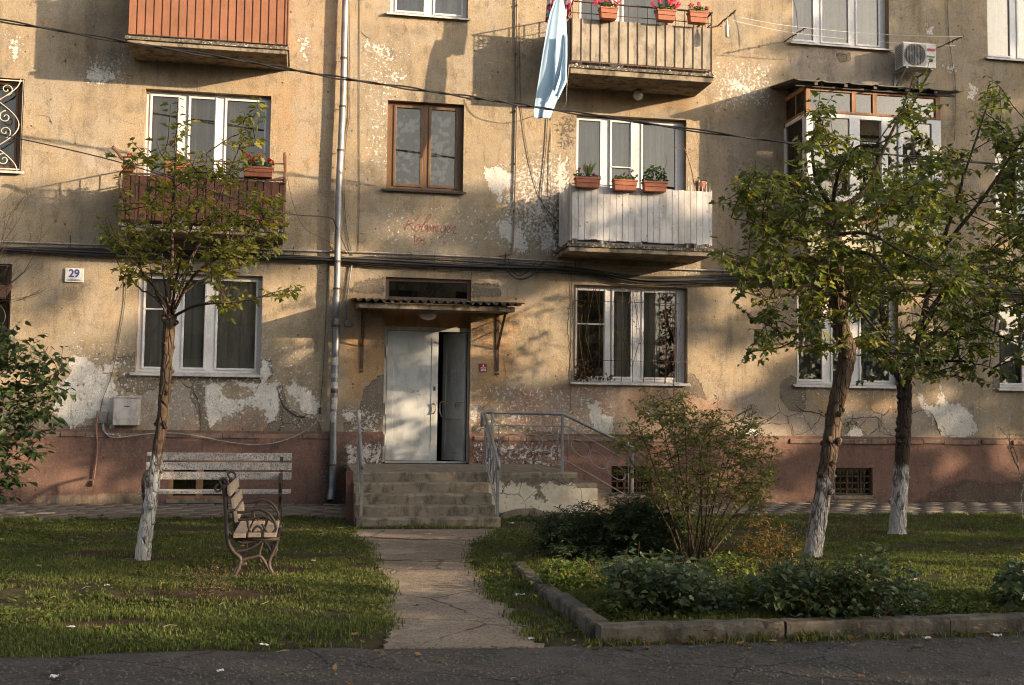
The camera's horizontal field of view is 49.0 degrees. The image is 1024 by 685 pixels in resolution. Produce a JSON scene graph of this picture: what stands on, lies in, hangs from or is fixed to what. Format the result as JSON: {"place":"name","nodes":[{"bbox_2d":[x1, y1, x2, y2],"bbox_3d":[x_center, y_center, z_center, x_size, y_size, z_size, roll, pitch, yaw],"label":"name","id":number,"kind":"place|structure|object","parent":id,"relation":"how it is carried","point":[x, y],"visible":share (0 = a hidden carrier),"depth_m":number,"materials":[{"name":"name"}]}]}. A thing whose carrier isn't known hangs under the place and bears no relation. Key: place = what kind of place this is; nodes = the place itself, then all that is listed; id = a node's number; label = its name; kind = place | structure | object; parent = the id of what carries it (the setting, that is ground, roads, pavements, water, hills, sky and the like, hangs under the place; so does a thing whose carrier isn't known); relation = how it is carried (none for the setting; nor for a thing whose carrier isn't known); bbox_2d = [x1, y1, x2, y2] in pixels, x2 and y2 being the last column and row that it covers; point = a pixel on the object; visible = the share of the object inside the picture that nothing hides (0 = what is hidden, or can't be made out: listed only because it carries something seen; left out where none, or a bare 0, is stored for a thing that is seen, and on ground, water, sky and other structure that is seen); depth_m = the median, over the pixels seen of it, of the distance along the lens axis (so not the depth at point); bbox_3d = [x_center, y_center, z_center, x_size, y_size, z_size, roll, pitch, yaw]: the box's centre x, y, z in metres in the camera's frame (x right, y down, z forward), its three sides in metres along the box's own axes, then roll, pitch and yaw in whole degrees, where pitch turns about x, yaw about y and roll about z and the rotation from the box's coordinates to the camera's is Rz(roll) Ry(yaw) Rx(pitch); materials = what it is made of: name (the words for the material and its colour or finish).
{"place":"outdoors","nodes":[
{"label":"outdoors","id":0,"kind":"place"},
{"bbox_2d":[352,529,543,648],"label":"path","id":1,"kind":"structure","parent":0,"point":[447,597],"depth_m":9.22,"materials":[{"name":"concrete"}]},
{"bbox_2d":[354,537,470,562],"bbox_3d":[-1.036,2.293,12.510,1.381,0.003,2.448,1,-4,-10],"label":"path joint","id":2,"kind":"object","parent":1,"relation":"on","point":[418,539],"visible":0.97,"depth_m":13.42,"materials":[{"name":"concrete"}]},
{"bbox_2d":[0,635,1023,684],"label":"road","id":3,"kind":"structure","parent":0,"point":[656,674],"depth_m":6.74,"materials":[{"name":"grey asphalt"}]},
{"bbox_2d":[6,524,837,684],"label":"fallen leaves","id":4,"kind":"object","parent":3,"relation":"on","point":[309,616],"visible":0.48,"depth_m":9.22,"materials":[{"name":"brown plant"}]},
{"bbox_2d":[3,515,1023,684],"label":"leaf litter","id":5,"kind":"object","parent":3,"relation":"on","point":[685,641],"visible":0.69,"depth_m":7.54,"materials":[{"name":"brown plant"}]},
{"bbox_2d":[0,512,1023,657],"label":"lawn","id":6,"kind":"structure","parent":0,"point":[376,641],"depth_m":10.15,"materials":[{"name":"plant"}]},
{"bbox_2d":[0,176,57,304],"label":"bare sapling","id":7,"kind":"object","parent":6,"relation":"on","point":[12,239],"visible":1,"depth_m":13.71,"materials":[{"name":"brown plant"}]},
{"bbox_2d":[0,321,75,504],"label":"shrub","id":8,"kind":"object","parent":6,"relation":"on","point":[31,414],"visible":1,"depth_m":13.17,"materials":[{"name":"green plant"}]},
{"bbox_2d":[125,559,149,575],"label":"shrub","id":9,"kind":"object","parent":6,"relation":"on","point":[138,570],"visible":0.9,"depth_m":10.06,"materials":[{"name":"green plant"}]},
{"bbox_2d":[92,95,303,560],"bbox_3d":[-3.204,-0.251,11.438,2.147,4.974,1.831,1,-4,-10],"label":"young tree","id":10,"kind":"object","parent":6,"relation":"on","point":[143,549],"visible":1,"depth_m":11.29,"materials":[{"name":"green plant"}]},
{"bbox_2d":[179,555,235,600],"bbox_3d":[-2.399,1.867,8.841,0.413,0.410,0.800,2,-4,-18],"label":"shrub","id":11,"kind":"object","parent":6,"relation":"on","point":[204,588],"visible":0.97,"depth_m":8.77,"materials":[{"name":"green plant"}]},
{"bbox_2d":[138,452,291,520],"bbox_3d":[-4.021,1.984,15.309,1.988,0.945,0.618,1,-4,-10],"label":"park bench","id":12,"kind":"object","parent":6,"relation":"on","point":[281,475],"visible":0.81,"depth_m":15.47,"materials":[{"name":"white paint"}]},
{"bbox_2d":[214,471,281,575],"bbox_3d":[-2.522,1.722,10.816,0.603,0.917,1.310,1,-4,-10],"label":"park bench","id":13,"kind":"object","parent":6,"relation":"on","point":[272,528],"visible":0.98,"depth_m":10.24,"materials":[{"name":"metal"}]},
{"bbox_2d":[346,471,352,520],"bbox_3d":[-2.258,2.139,15.638,0.120,0.703,0.050,1,-4,-10],"label":"leaning board","id":14,"kind":"object","parent":6,"relation":"on","point":[349,495],"visible":0.86,"depth_m":15.61,"materials":[{"name":"brown wood"}]},
{"bbox_2d":[0,0,1023,505],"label":"apartment building","id":15,"kind":"structure","parent":6,"relation":"on","point":[414,386],"depth_m":19.07,"materials":[{"name":"paint"}]},
{"bbox_2d":[0,264,11,369],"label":"window","id":16,"kind":"structure","parent":15,"relation":"in","point":[5,308],"depth_m":17.82,"materials":[{"name":"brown wood"}]},
{"bbox_2d":[0,78,24,173],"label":"window grille","id":17,"kind":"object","parent":15,"relation":"in","point":[11,89],"depth_m":18.06,"materials":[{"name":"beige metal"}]},
{"bbox_2d":[65,268,83,282],"bbox_3d":[-6.969,-1.071,17.901,0.280,0.225,0.036,1,-4,-10],"label":"house number plate","id":18,"kind":"object","parent":15,"relation":"attached to","point":[74,274],"visible":1,"depth_m":17.89,"materials":[{"name":"white metal"}]},
{"bbox_2d":[91,411,97,485],"bbox_3d":[-6.575,1.670,17.733,0.093,1.190,0.057,1,-4,-10],"label":"drain tube","id":19,"kind":"object","parent":15,"relation":"attached to","point":[92,483],"visible":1,"depth_m":17.73,"materials":[{"name":"metal"}]},
{"bbox_2d":[98,412,113,434],"bbox_3d":[-6.425,1.284,17.819,0.251,0.372,0.113,1,-4,-10],"label":"junction box","id":20,"kind":"object","parent":15,"relation":"attached to","point":[102,417],"visible":1,"depth_m":17.79,"materials":[{"name":"grey plastic"}]},
{"bbox_2d":[112,396,141,424],"bbox_3d":[-6.113,1.084,17.857,0.420,0.460,0.175,1,-4,-10],"label":"meter box","id":21,"kind":"object","parent":15,"relation":"attached to","point":[126,410],"visible":1,"depth_m":17.78,"materials":[{"name":"paint"}]},
{"bbox_2d":[164,153,190,173],"bbox_3d":[-5.186,-2.791,17.418,0.418,0.323,0.223,1,-4,-10],"label":"flower box","id":22,"kind":"object","parent":15,"relation":"attached to","point":[182,161],"visible":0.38,"depth_m":17.36,"materials":[{"name":"plastic"}]},
{"bbox_2d":[130,272,262,377],"bbox_3d":[-5.095,-0.289,18.336,2.080,1.694,0.376,1,-4,-10],"label":"window","id":23,"kind":"structure","parent":15,"relation":"in","point":[205,341],"depth_m":18.43,"materials":[{"name":"white plastic"}]},
{"bbox_2d":[166,461,230,502],"bbox_3d":[-5.049,2.227,18.202,1.000,0.710,0.405,1,-4,-10],"label":"basement window","id":24,"kind":"structure","parent":15,"relation":"in","point":[173,483],"depth_m":18.07,"materials":[{"name":"brown glass"}]},
{"bbox_2d":[141,88,270,227],"bbox_3d":[-5.077,-2.887,18.861,2.500,2.800,0.929,1,-4,-10],"label":"window","id":25,"kind":"structure","parent":15,"relation":"in","point":[215,111],"depth_m":18.63,"materials":[{"name":"white plastic"}]},
{"bbox_2d":[103,414,319,444],"bbox_3d":[-4.799,1.385,18.058,3.386,0.517,0.014,1,-4,-10],"label":"plinth cable","id":26,"kind":"object","parent":15,"relation":"attached to","point":[211,438],"visible":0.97,"depth_m":18.05,"materials":[{"name":"black rubber"}]},
{"bbox_2d":[242,153,274,178],"bbox_3d":[-3.980,-2.775,17.642,0.522,0.372,0.238,1,-4,-10],"label":"flower box","id":27,"kind":"object","parent":15,"relation":"attached to","point":[259,171],"visible":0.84,"depth_m":17.58,"materials":[{"name":"ceramic"}]},
{"bbox_2d":[327,0,348,502],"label":"downpipe","id":28,"kind":"object","parent":15,"relation":"attached to","point":[332,464],"visible":1,"depth_m":18.52,"materials":[{"name":"metal"}]},
{"bbox_2d":[344,14,351,253],"bbox_3d":[-2.713,-3.718,18.855,0.177,4.551,0.010,1,-4,-10],"label":"wall wire","id":29,"kind":"object","parent":15,"relation":"attached to","point":[346,131],"depth_m":18.82,"materials":[{"name":"grey"}]},
{"bbox_2d":[358,11,359,247],"bbox_3d":[-2.569,-3.756,18.893,0.075,4.504,0.007,1,-4,-10],"label":"wall wire","id":30,"kind":"object","parent":15,"relation":"attached to","point":[359,117],"depth_m":18.89,"materials":[{"name":"grey"}]},
{"bbox_2d":[344,255,375,326],"bbox_3d":[-2.526,-0.862,18.698,0.496,1.218,0.055,1,-4,-10],"label":"cable","id":31,"kind":"object","parent":15,"relation":"attached to","point":[347,323],"visible":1,"depth_m":18.64,"materials":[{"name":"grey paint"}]},
{"bbox_2d":[384,331,438,460],"bbox_3d":[-1.691,0.893,18.870,0.888,2.170,0.106,1,-4,-10],"label":"door","id":32,"kind":"structure","parent":15,"relation":"in","point":[410,407],"depth_m":18.88,"materials":[{"name":"white metal"}]},
{"bbox_2d":[382,100,465,193],"bbox_3d":[-1.497,-3.316,19.193,1.420,1.594,0.381,1,-4,-10],"label":"window","id":33,"kind":"structure","parent":15,"relation":"in","point":[425,140],"depth_m":19.28,"materials":[{"name":"brown wood"}]},
{"bbox_2d":[385,277,470,300],"bbox_3d":[-1.419,-0.892,19.030,1.450,0.370,0.060,1,-4,-10],"label":"transom window","id":34,"kind":"structure","parent":15,"relation":"in","point":[396,288],"depth_m":19.02,"materials":[{"name":"glass"}]},
{"bbox_2d":[420,311,436,319],"bbox_3d":[-1.379,-0.439,18.459,0.280,0.147,0.280,1,-4,-10],"label":"porch lamp","id":35,"kind":"object","parent":15,"relation":"attached to","point":[428,315],"visible":1,"depth_m":18.36,"materials":[{"name":"paint"}]},
{"bbox_2d":[386,0,470,19],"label":"window","id":36,"kind":"structure","parent":15,"relation":"in","point":[448,9],"depth_m":19.44,"materials":[{"name":"white plastic"}]},
{"bbox_2d":[404,214,466,245],"bbox_3d":[-1.288,-1.904,19.023,1.085,0.550,0.003,1,-4,-10],"label":"wall lettering","id":37,"kind":"object","parent":15,"relation":"attached to","point":[430,227],"depth_m":19.00,"materials":[{"name":"red paint"}]},
{"bbox_2d":[439,333,466,460],"bbox_3d":[-1.019,0.923,19.205,0.531,2.170,0.124,-3,-5,41],"label":"door","id":38,"kind":"structure","parent":15,"relation":"in","point":[453,415],"depth_m":19.21,"materials":[{"name":"beige paint"}]},
{"bbox_2d":[499,0,517,255],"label":"wall conduit","id":39,"kind":"object","parent":15,"relation":"attached to","point":[516,110],"depth_m":19.35,"materials":[{"name":"metal"}]},
{"bbox_2d":[0,235,1023,410],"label":"cable bundle","id":40,"kind":"object","parent":15,"relation":"attached to","point":[690,279],"visible":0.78,"depth_m":18.96,"materials":[{"name":"grey metal"}]},
{"bbox_2d":[0,134,352,255],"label":"service cable","id":41,"kind":"object","parent":40,"relation":"attached to","point":[171,177],"visible":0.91,"depth_m":16.74,"materials":[{"name":"black plastic"}]},
{"bbox_2d":[519,23,557,231],"bbox_3d":[0.461,-3.726,19.448,0.722,3.619,0.008,1,-4,-10],"label":"wall wire","id":42,"kind":"object","parent":15,"relation":"attached to","point":[522,119],"depth_m":19.40,"materials":[{"name":"grey"}]},
{"bbox_2d":[545,0,554,22],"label":"hanging blouse","id":43,"kind":"object","parent":15,"relation":"hanging from","point":[549,5],"visible":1,"depth_m":18.67,"materials":[{"name":"fabric"}]},
{"bbox_2d":[534,0,566,118],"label":"hanging sheet","id":44,"kind":"object","parent":15,"relation":"hanging from","point":[556,29],"visible":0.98,"depth_m":18.48,"materials":[{"name":"white fabric"}]},
{"bbox_2d":[550,66,568,195],"bbox_3d":[0.836,-3.561,19.060,0.096,2.034,0.942,2,-4,-17],"label":"thin conduit","id":45,"kind":"object","parent":15,"relation":"attached to","point":[550,122],"visible":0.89,"depth_m":19.40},
{"bbox_2d":[553,34,566,98],"bbox_3d":[0.790,-4.508,18.391,0.230,1.087,0.082,1,-4,-10],"label":"hanging towel","id":46,"kind":"object","parent":15,"relation":"hanging from","point":[560,80],"visible":1,"depth_m":18.39,"materials":[{"name":"white fabric"}]},
{"bbox_2d":[564,0,573,17],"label":"hanging blouse","id":47,"kind":"object","parent":15,"relation":"hanging from","point":[568,4],"visible":1,"depth_m":18.69,"materials":[{"name":"fabric"}]},
{"bbox_2d":[573,160,600,188],"bbox_3d":[1.239,-2.779,18.569,0.463,0.450,0.229,1,-4,-10],"label":"flower box","id":48,"kind":"object","parent":15,"relation":"attached to","point":[588,181],"visible":1,"depth_m":18.52,"materials":[{"name":"ceramic"}]},
{"bbox_2d":[592,0,621,20],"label":"flower box","id":49,"kind":"object","parent":15,"relation":"attached to","point":[608,12],"visible":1,"depth_m":18.77,"materials":[{"name":"ceramic"}]},
{"bbox_2d":[578,0,667,70],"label":"window","id":50,"kind":"structure","parent":15,"relation":"in","point":[586,7],"depth_m":20.17,"materials":[{"name":"white plastic"}]},
{"bbox_2d":[611,169,638,191],"bbox_3d":[1.874,-2.700,18.690,0.437,0.359,0.221,1,-4,-10],"label":"flower box","id":51,"kind":"object","parent":15,"relation":"attached to","point":[620,183],"visible":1,"depth_m":18.63,"materials":[{"name":"plastic"}]},
{"bbox_2d":[574,297,682,411],"bbox_3d":[2.018,0.195,19.483,1.966,1.983,0.217,1,-4,-10],"label":"dead vine","id":52,"kind":"object","parent":15,"relation":"attached to","point":[581,376],"visible":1,"depth_m":19.43,"materials":[{"name":"plant"}]},
{"bbox_2d":[570,284,690,385],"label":"window","id":53,"kind":"structure","parent":15,"relation":"in","point":[600,330],"depth_m":19.80,"materials":[{"name":"white plastic"}]},
{"bbox_2d":[576,113,685,247],"bbox_3d":[2.013,-2.731,20.162,2.500,2.830,0.929,1,-4,-10],"label":"window","id":54,"kind":"structure","parent":15,"relation":"in","point":[618,147],"depth_m":19.95,"materials":[{"name":"white plastic"}]},
{"bbox_2d":[611,466,651,497],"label":"basement window","id":55,"kind":"structure","parent":15,"relation":"in","point":[622,485],"depth_m":19.39,"materials":[{"name":"metal"}]},
{"bbox_2d":[640,163,668,192],"bbox_3d":[2.378,-2.747,18.785,0.473,0.466,0.218,1,-4,-10],"label":"flower box","id":56,"kind":"object","parent":15,"relation":"attached to","point":[649,184],"visible":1,"depth_m":18.73,"materials":[{"name":"ceramic"}]},
{"bbox_2d":[650,0,680,22],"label":"flower box","id":57,"kind":"object","parent":15,"relation":"attached to","point":[664,14],"visible":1,"depth_m":18.96,"materials":[{"name":"plastic"}]},
{"bbox_2d":[686,1,708,25],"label":"flower box","id":58,"kind":"object","parent":15,"relation":"attached to","point":[696,16],"visible":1,"depth_m":19.06,"materials":[{"name":"ceramic"}]},
{"bbox_2d":[692,174,706,190],"bbox_3d":[3.205,-2.737,19.211,0.224,0.287,0.266,1,-4,-10],"label":"flower pot","id":59,"kind":"object","parent":15,"relation":"on","point":[700,185],"visible":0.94,"depth_m":19.12,"materials":[{"name":"ceramic"}]},
{"bbox_2d":[784,27,805,41],"bbox_3d":[5.043,-5.488,20.063,0.033,0.066,0.709,2,-4,-18],"label":"line arm","id":60,"kind":"object","parent":15,"relation":"attached to","point":[799,31],"visible":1,"depth_m":20.01},
{"bbox_2d":[729,19,954,45],"bbox_3d":[5.840,-5.439,19.924,4.584,0.072,0.251,2,-4,-17],"label":"drying line","id":61,"kind":"object","parent":60,"relation":"hanging from","point":[834,37],"visible":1,"depth_m":19.94,"materials":[{"name":"grey fabric"}]},
{"bbox_2d":[789,0,893,50],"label":"window","id":62,"kind":"structure","parent":15,"relation":"in","point":[863,17],"depth_m":20.87,"materials":[{"name":"white plastic"}]},
{"bbox_2d":[793,292,898,388],"bbox_3d":[6.027,-0.041,20.377,2.100,1.734,0.377,1,-4,-10],"label":"window","id":63,"kind":"structure","parent":15,"relation":"in","point":[810,369],"depth_m":20.42,"materials":[{"name":"white plastic"}]},
{"bbox_2d":[810,133,896,254],"bbox_3d":[6.151,-2.667,20.602,1.960,2.320,0.299,1,-4,-10],"label":"window","id":64,"kind":"structure","parent":15,"relation":"in","point":[892,150],"depth_m":20.73,"materials":[{"name":"white glass"}]},
{"bbox_2d":[834,468,874,498],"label":"basement window","id":65,"kind":"structure","parent":15,"relation":"in","point":[850,483],"depth_m":20.14,"materials":[{"name":"metal"}]},
{"bbox_2d":[893,42,935,87],"bbox_3d":[7.361,-5.051,20.588,0.653,0.775,0.460,1,-4,-10],"label":"air conditioner","id":66,"kind":"object","parent":15,"relation":"attached to","point":[912,57],"visible":1,"depth_m":20.43,"materials":[{"name":"beige paint"}]},
{"bbox_2d":[937,35,963,47],"bbox_3d":[8.041,-5.504,20.619,0.031,0.058,0.707,2,-4,-18],"label":"line arm","id":67,"kind":"object","parent":15,"relation":"attached to","point":[956,39],"visible":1,"depth_m":20.61},
{"bbox_2d":[737,16,962,36],"bbox_3d":[5.924,-5.511,19.771,4.529,0.142,0.261,2,-4,-16],"label":"drying line","id":68,"kind":"object","parent":67,"relation":"hanging from","point":[858,32],"visible":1,"depth_m":19.89,"materials":[{"name":"grey"}]},
{"bbox_2d":[984,0,1023,60],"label":"window","id":69,"kind":"structure","parent":15,"relation":"in","point":[1005,18],"depth_m":21.50,"materials":[{"name":"white plastic"}]},
{"bbox_2d":[995,139,1023,219],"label":"window","id":70,"kind":"structure","parent":15,"relation":"in","point":[997,160],"depth_m":21.32,"materials":[{"name":"white plastic"}]},
{"bbox_2d":[996,299,1023,390],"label":"window","id":71,"kind":"structure","parent":15,"relation":"in","point":[1006,384],"depth_m":21.12,"materials":[{"name":"white plastic"}]},
{"bbox_2d":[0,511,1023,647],"bbox_3d":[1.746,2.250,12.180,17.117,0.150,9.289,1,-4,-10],"label":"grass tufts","id":72,"kind":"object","parent":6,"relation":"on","point":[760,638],"visible":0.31,"depth_m":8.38,"materials":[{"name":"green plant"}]},
{"bbox_2d":[345,463,683,526],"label":"entrance steps","id":73,"kind":"structure","parent":6,"relation":"on","point":[433,494],"depth_m":15.97,"materials":[{"name":"concrete"}]},
{"bbox_2d":[355,411,363,516],"bbox_3d":[-2.111,1.646,15.512,0.068,1.413,1.422,1,-4,-10],"label":"handrail","id":74,"kind":"object","parent":73,"relation":"on","point":[360,462],"visible":1,"depth_m":15.21,"materials":[{"name":"grey metal"}]},
{"bbox_2d":[483,412,500,516],"bbox_3d":[-0.291,1.683,15.728,0.067,1.411,1.192,1,-4,-10],"label":"handrail","id":75,"kind":"object","parent":73,"relation":"on","point":[492,449],"visible":1,"depth_m":15.71,"materials":[{"name":"grey metal"}]},
{"bbox_2d":[480,410,637,502],"bbox_3d":[0.717,1.757,16.671,2.415,1.470,0.048,1,-4,-10],"label":"handrail","id":76,"kind":"object","parent":73,"relation":"on","point":[561,414],"visible":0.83,"depth_m":16.68,"materials":[{"name":"grey metal"}]},
{"bbox_2d":[512,562,540,583],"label":"kerb","id":77,"kind":"structure","parent":6,"relation":"on","point":[528,573],"depth_m":10.41,"materials":[{"name":"concrete"}]},
{"bbox_2d":[506,509,547,522],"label":"leafy plant","id":78,"kind":"object","parent":6,"relation":"on","point":[521,516],"visible":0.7,"depth_m":15.70,"materials":[{"name":"green plant"}]},
{"bbox_2d":[532,578,561,607],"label":"kerb","id":79,"kind":"structure","parent":6,"relation":"on","point":[546,591],"depth_m":9.19,"materials":[{"name":"concrete"}]},
{"bbox_2d":[527,555,615,591],"bbox_3d":[0.562,2.031,9.704,0.980,0.414,0.981,1,-4,-10],"label":"leafy plant","id":80,"kind":"object","parent":6,"relation":"on","point":[563,569],"visible":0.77,"depth_m":9.46,"materials":[{"name":"green plant"}]},
{"bbox_2d":[552,592,607,637],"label":"kerb","id":81,"kind":"structure","parent":6,"relation":"on","point":[577,611],"depth_m":8.01,"materials":[{"name":"concrete"}]},
{"bbox_2d":[521,486,694,560],"bbox_3d":[1.111,2.046,12.068,2.262,1.110,2.254,1,-4,-10],"label":"juniper","id":82,"kind":"object","parent":6,"relation":"on","point":[591,533],"visible":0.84,"depth_m":11.39,"materials":[{"name":"green plant"}]},
{"bbox_2d":[585,586,645,620],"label":"leafy plant","id":83,"kind":"object","parent":6,"relation":"on","point":[614,605],"visible":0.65,"depth_m":8.18,"materials":[{"name":"green plant"}]},
{"bbox_2d":[594,534,748,613],"bbox_3d":[1.298,1.813,8.608,1.503,0.786,1.328,1,-4,-10],"label":"leafy plant","id":84,"kind":"object","parent":6,"relation":"on","point":[678,585],"visible":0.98,"depth_m":8.21,"materials":[{"name":"green plant"}]},
{"bbox_2d":[595,618,784,642],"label":"kerb","id":85,"kind":"structure","parent":6,"relation":"on","point":[653,631],"depth_m":7.55,"materials":[{"name":"concrete"}]},
{"bbox_2d":[603,386,789,563],"bbox_3d":[1.834,1.362,11.119,2.275,1.840,1.829,1,-4,-10],"label":"shrub","id":86,"kind":"object","parent":6,"relation":"on","point":[746,491],"visible":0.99,"depth_m":10.90,"materials":[{"name":"green plant"}]},
{"bbox_2d":[700,547,760,578],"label":"leafy plant","id":87,"kind":"object","parent":6,"relation":"on","point":[729,564],"visible":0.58,"depth_m":10.22,"materials":[{"name":"green plant"}]},
{"bbox_2d":[724,569,766,611],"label":"leafy plant","id":88,"kind":"object","parent":6,"relation":"on","point":[745,590],"visible":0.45,"depth_m":8.48,"materials":[{"name":"green plant"}]},
{"bbox_2d":[732,507,808,570],"bbox_3d":[2.428,1.886,10.629,0.722,0.690,1.076,0,-4,5],"label":"shrub","id":89,"kind":"object","parent":6,"relation":"on","point":[775,555],"visible":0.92,"depth_m":10.55,"materials":[{"name":"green plant"}]},
{"bbox_2d":[741,542,938,618],"bbox_3d":[2.485,1.843,8.456,1.445,0.783,1.902,0,-4,14],"label":"leafy plant","id":90,"kind":"object","parent":6,"relation":"on","point":[848,593],"visible":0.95,"depth_m":7.98,"materials":[{"name":"green plant"}]},
{"bbox_2d":[706,59,985,556],"bbox_3d":[3.714,-0.330,12.131,4.152,5.456,2.667,1,-4,-10],"label":"broad tree","id":91,"kind":"object","parent":6,"relation":"on","point":[834,279],"visible":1,"depth_m":11.69,"materials":[{"name":"green plant"}]},
{"bbox_2d":[779,615,949,637],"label":"kerb","id":92,"kind":"structure","parent":6,"relation":"on","point":[927,625],"depth_m":7.78,"materials":[{"name":"concrete"}]},
{"bbox_2d":[840,70,1023,534],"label":"broad tree","id":93,"kind":"object","parent":6,"relation":"on","point":[898,501],"visible":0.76,"depth_m":14.66,"materials":[{"name":"green plant"}]},
{"bbox_2d":[926,585,999,613],"bbox_3d":[3.414,2.037,8.625,0.597,0.358,0.949,0,-4,12],"label":"leafy plant","id":94,"kind":"object","parent":6,"relation":"on","point":[976,605],"visible":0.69,"depth_m":8.45,"materials":[{"name":"green plant"}]},
{"bbox_2d":[941,612,1023,632],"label":"kerb","id":95,"kind":"structure","parent":6,"relation":"on","point":[1012,620],"depth_m":7.95,"materials":[{"name":"concrete"}]},
{"bbox_2d":[989,555,1023,612],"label":"leafy plant","id":96,"kind":"object","parent":6,"relation":"on","point":[1011,594],"visible":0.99,"depth_m":8.47,"materials":[{"name":"green plant"}]},
{"bbox_2d":[997,415,1023,517],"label":"bare sapling","id":97,"kind":"object","parent":6,"relation":"on","point":[1009,443],"visible":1,"depth_m":17.18,"materials":[{"name":"brown plant"}]},
{"bbox_2d":[0,502,1023,519],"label":"pavement","id":98,"kind":"structure","parent":0,"point":[121,511],"depth_m":17.51,"materials":[{"name":"grey concrete"}]},
{"bbox_2d":[0,18,1023,167],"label":"overhead cable","id":99,"kind":"object","parent":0,"point":[415,88],"visible":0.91,"depth_m":17.18,"materials":[{"name":"black plastic"}]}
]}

